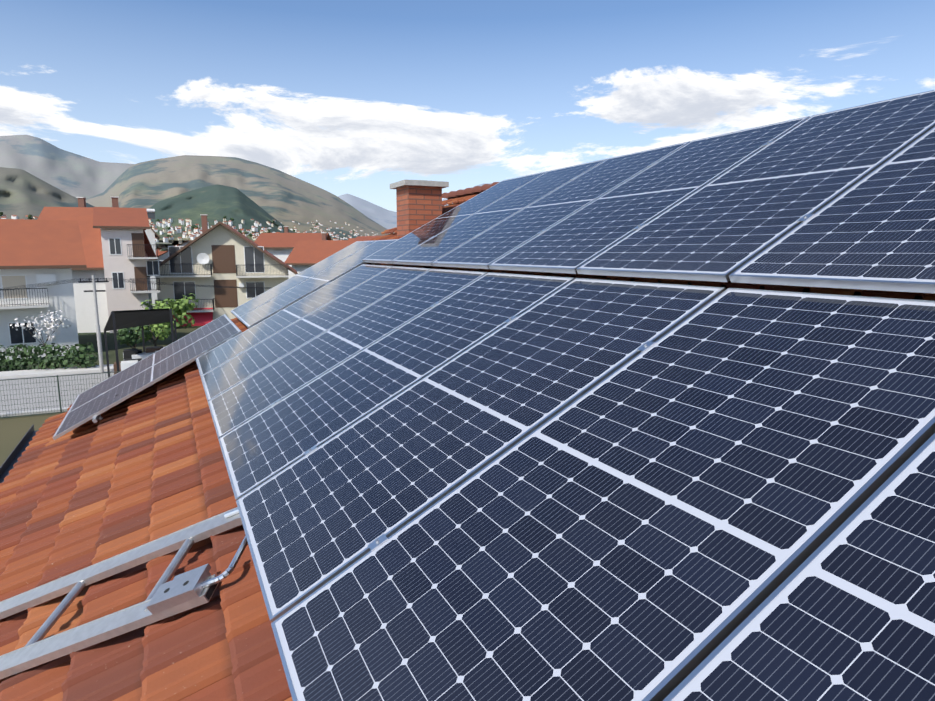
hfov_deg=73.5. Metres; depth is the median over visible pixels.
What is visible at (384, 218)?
mountain
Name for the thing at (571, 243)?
solar panel
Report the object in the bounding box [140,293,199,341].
spring tree
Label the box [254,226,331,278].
cream house
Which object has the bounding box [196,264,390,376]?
solar panel row
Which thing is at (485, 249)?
solar panel
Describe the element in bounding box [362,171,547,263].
solar panel row
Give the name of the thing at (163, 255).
town houses
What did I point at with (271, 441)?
solar panel
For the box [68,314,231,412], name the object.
solar panel
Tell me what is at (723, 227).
solar panel
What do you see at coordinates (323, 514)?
solar panel
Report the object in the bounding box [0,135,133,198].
mountain
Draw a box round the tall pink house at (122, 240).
[93,196,160,332]
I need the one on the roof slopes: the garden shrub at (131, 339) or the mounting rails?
the mounting rails
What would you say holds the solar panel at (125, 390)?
on the mounting rails
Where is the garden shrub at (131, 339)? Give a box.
[116,325,151,348]
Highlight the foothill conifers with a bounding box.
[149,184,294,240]
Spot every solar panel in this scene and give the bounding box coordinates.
[52,322,241,439]
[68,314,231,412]
[208,269,487,438]
[218,272,574,499]
[231,240,376,317]
[236,278,725,621]
[238,239,397,328]
[271,288,934,700]
[392,159,606,265]
[432,141,689,268]
[488,116,809,273]
[576,90,934,281]
[729,126,934,293]
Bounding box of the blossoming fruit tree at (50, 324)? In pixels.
[10,310,70,362]
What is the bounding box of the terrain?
[0,155,393,466]
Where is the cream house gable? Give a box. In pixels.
[147,214,297,325]
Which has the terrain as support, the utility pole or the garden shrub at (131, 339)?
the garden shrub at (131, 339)
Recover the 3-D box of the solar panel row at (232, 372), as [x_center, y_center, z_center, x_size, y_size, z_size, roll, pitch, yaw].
[-1.486,-0.240,6.047,2.029,1.098,1.134,-4,10,-25]
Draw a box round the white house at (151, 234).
[145,209,163,305]
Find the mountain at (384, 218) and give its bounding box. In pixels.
[338,183,491,228]
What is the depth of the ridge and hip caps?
10.55 m
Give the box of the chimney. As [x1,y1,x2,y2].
[390,180,448,236]
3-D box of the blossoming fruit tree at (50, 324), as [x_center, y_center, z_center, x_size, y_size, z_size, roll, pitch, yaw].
[-24.657,-0.776,36.661,2.411,3.137,2.809,6,11,31]
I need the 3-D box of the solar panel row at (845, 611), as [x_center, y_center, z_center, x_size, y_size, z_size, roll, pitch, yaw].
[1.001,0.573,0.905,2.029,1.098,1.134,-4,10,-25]
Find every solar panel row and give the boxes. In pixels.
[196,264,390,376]
[201,266,430,400]
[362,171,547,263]
[663,433,934,700]
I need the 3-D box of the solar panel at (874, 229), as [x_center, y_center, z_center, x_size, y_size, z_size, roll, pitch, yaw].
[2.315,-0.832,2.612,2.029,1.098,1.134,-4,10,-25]
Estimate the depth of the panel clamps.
3.24 m
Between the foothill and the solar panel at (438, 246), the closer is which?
the solar panel at (438, 246)
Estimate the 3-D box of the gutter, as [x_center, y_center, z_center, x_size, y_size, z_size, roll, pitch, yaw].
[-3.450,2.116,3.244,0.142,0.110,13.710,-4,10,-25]
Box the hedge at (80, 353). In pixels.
[0,342,98,370]
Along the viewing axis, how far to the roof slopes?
10.95 m
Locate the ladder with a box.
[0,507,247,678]
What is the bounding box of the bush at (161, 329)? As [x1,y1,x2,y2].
[129,319,175,345]
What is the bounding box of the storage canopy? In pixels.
[104,308,176,376]
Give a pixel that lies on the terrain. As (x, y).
(284, 199)
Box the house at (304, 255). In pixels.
[285,233,364,276]
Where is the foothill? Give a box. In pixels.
[0,167,171,243]
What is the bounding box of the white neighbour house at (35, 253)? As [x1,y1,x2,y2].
[0,219,86,359]
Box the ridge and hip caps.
[442,90,931,197]
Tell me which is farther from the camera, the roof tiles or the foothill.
the foothill
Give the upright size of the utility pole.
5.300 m
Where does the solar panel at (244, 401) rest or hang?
on the mounting rails
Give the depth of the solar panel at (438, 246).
6.64 m
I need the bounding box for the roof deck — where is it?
[368,203,922,299]
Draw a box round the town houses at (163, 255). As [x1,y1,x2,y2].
[1,215,383,259]
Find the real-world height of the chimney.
1.111 m
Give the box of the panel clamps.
[89,141,814,550]
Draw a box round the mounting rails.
[92,263,374,422]
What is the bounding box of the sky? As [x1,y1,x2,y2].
[0,0,934,211]
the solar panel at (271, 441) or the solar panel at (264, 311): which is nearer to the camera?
the solar panel at (271, 441)
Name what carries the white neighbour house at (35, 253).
on the terrain
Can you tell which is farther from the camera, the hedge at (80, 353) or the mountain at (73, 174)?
the mountain at (73, 174)
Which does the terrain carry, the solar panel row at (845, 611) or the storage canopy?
the storage canopy
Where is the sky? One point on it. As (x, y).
(358, 98)
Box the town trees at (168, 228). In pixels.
[0,212,353,250]
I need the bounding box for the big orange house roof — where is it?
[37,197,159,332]
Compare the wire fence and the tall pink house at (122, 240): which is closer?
the wire fence
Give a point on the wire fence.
(60, 400)
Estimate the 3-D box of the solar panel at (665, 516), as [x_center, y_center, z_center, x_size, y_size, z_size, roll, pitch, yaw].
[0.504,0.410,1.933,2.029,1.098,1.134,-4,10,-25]
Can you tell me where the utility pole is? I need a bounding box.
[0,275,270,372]
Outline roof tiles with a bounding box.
[0,193,934,700]
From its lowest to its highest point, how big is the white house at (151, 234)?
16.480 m
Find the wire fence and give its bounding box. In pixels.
[0,371,120,417]
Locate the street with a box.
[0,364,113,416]
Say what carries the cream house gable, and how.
on the terrain
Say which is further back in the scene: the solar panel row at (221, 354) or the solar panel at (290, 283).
the solar panel at (290, 283)
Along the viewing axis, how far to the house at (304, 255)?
76.25 m
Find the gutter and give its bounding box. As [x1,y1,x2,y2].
[0,424,38,482]
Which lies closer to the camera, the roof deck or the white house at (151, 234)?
the roof deck

